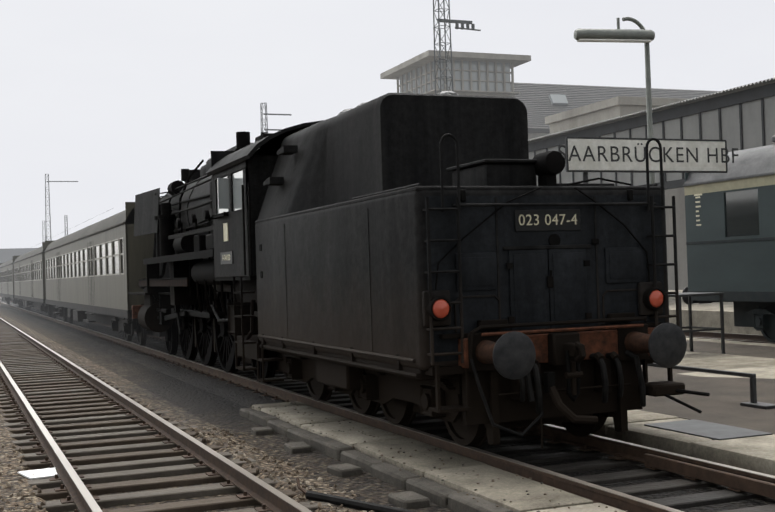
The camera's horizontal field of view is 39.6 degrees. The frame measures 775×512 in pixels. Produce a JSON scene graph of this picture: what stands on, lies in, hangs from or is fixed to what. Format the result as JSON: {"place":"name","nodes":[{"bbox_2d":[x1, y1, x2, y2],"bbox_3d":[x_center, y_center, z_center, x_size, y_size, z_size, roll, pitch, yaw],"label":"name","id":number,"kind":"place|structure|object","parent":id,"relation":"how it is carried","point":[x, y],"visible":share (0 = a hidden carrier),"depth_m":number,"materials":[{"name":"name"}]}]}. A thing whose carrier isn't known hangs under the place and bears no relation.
{"place":"outdoors","nodes":[
{"label":"outdoors","id":0,"kind":"place"},
{"bbox_2d":[0,315,332,511],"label":"track","id":1,"kind":"structure","parent":0,"point":[64,415],"depth_m":13.01,"materials":[{"name":"brown metal"}]},
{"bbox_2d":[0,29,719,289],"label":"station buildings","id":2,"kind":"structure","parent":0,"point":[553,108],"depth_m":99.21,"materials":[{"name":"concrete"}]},
{"bbox_2d":[0,297,774,511],"bbox_3d":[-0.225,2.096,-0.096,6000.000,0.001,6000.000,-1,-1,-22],"label":"ground","id":3,"kind":"structure","parent":0,"point":[217,411],"depth_m":13.26,"materials":[{"name":"grey gravel"}]},
{"bbox_2d":[0,304,368,511],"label":"ballast bed","id":4,"kind":"object","parent":3,"relation":"on","point":[247,398],"depth_m":17.12,"materials":[{"name":"grey gravel"}]},
{"bbox_2d":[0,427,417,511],"bbox_3d":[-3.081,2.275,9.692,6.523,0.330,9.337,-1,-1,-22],"label":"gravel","id":5,"kind":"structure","parent":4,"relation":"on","point":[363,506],"depth_m":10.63,"materials":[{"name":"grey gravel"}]},
{"bbox_2d":[0,298,774,511],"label":"railway track","id":6,"kind":"structure","parent":4,"relation":"on","point":[624,453],"depth_m":11.55,"materials":[{"name":"brown metal"}]},
{"bbox_2d":[0,256,22,308],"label":"coach","id":7,"kind":"object","parent":6,"relation":"on","point":[7,294],"visible":0.31,"depth_m":88.56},
{"bbox_2d":[13,242,60,318],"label":"coach","id":8,"kind":"object","parent":6,"relation":"on","point":[29,282],"visible":0.35,"depth_m":62.56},
{"bbox_2d":[44,197,216,345],"bbox_3d":[-10.638,0.798,41.538,3.260,4.148,27.820,-1,-1,-22],"label":"coach","id":9,"kind":"object","parent":6,"relation":"on","point":[95,272],"visible":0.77,"depth_m":33.53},
{"bbox_2d":[128,120,322,383],"bbox_3d":[-3.115,0.035,23.018,3.400,4.628,13.594,-1,-1,-22],"label":"locomotive","id":10,"kind":"object","parent":6,"relation":"on","point":[199,223],"visible":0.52,"depth_m":21.09,"materials":[{"name":"black metal"}]},
{"bbox_2d":[254,91,709,447],"bbox_3d":[0.595,-0.014,13.904,3.164,4.212,7.478,-1,-1,-22],"label":"tender","id":11,"kind":"object","parent":6,"relation":"on","point":[454,267],"visible":1,"depth_m":11.44,"materials":[{"name":"metal"}]},
{"bbox_2d":[644,453,774,498],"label":"rail","id":12,"kind":"object","parent":6,"relation":"on","point":[743,483],"visible":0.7,"depth_m":9.79,"materials":[{"name":"brown metal"}]},
{"bbox_2d":[14,0,480,255],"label":"catenary masts","id":13,"kind":"object","parent":3,"relation":"on","point":[449,21],"visible":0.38,"depth_m":45.25,"materials":[{"name":"metal"}]},
{"bbox_2d":[239,401,627,511],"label":"concrete walkway","id":14,"kind":"structure","parent":3,"relation":"on","point":[422,474],"depth_m":10.91,"materials":[{"name":"concrete"}]},
{"bbox_2d":[528,78,774,334],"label":"platform canopy","id":15,"kind":"object","parent":3,"relation":"on","point":[742,117],"visible":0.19,"depth_m":34.09,"materials":[{"name":"metal"}]},
{"bbox_2d":[551,337,774,475],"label":"platform","id":16,"kind":"structure","parent":3,"relation":"on","point":[724,427],"depth_m":13.11,"materials":[{"name":"concrete"}]},
{"bbox_2d":[574,17,654,183],"bbox_3d":[4.612,-1.382,21.466,1.706,6.820,0.355,-2,-1,-12],"label":"platform lamp","id":17,"kind":"object","parent":16,"relation":"on","point":[640,35],"visible":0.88,"depth_m":21.48,"materials":[{"name":"white metal"}]},
{"bbox_2d":[558,137,737,307],"bbox_3d":[4.997,-0.106,20.295,4.052,4.210,0.240,-1,-1,-22],"label":"station sign","id":18,"kind":"object","parent":16,"relation":"on","point":[584,155],"visible":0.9,"depth_m":20.17,"materials":[{"name":"grey metal"}]},
{"bbox_2d":[668,292,724,353],"bbox_3d":[6.054,1.374,21.860,1.100,1.230,1.080,-1,-1,-22],"label":"railing","id":19,"kind":"object","parent":16,"relation":"on","point":[689,295],"visible":0.62,"depth_m":21.57,"materials":[{"name":"grey metal"}]},
{"bbox_2d":[641,363,774,408],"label":"railing","id":20,"kind":"object","parent":16,"relation":"on","point":[753,403],"visible":0.69,"depth_m":13.77,"materials":[{"name":"grey metal"}]},
{"bbox_2d":[684,331,774,343],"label":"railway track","id":21,"kind":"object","parent":3,"relation":"on","point":[735,337],"depth_m":27.68,"materials":[{"name":"brown metal"}]},
{"bbox_2d":[682,135,774,342],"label":"post coach","id":22,"kind":"object","parent":21,"relation":"on","point":[730,242],"visible":0.83,"depth_m":24.57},
{"bbox_2d":[0,0,774,248],"label":"sky","id":23,"kind":"structure","parent":0,"point":[114,98],"materials":[{"name":"white"}]},
{"bbox_2d":[694,193,701,225],"bbox_3d":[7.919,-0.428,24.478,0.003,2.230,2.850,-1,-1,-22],"label":"post coach lettering","id":24,"kind":"object","parent":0,"point":[696,194],"visible":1,"depth_m":25.69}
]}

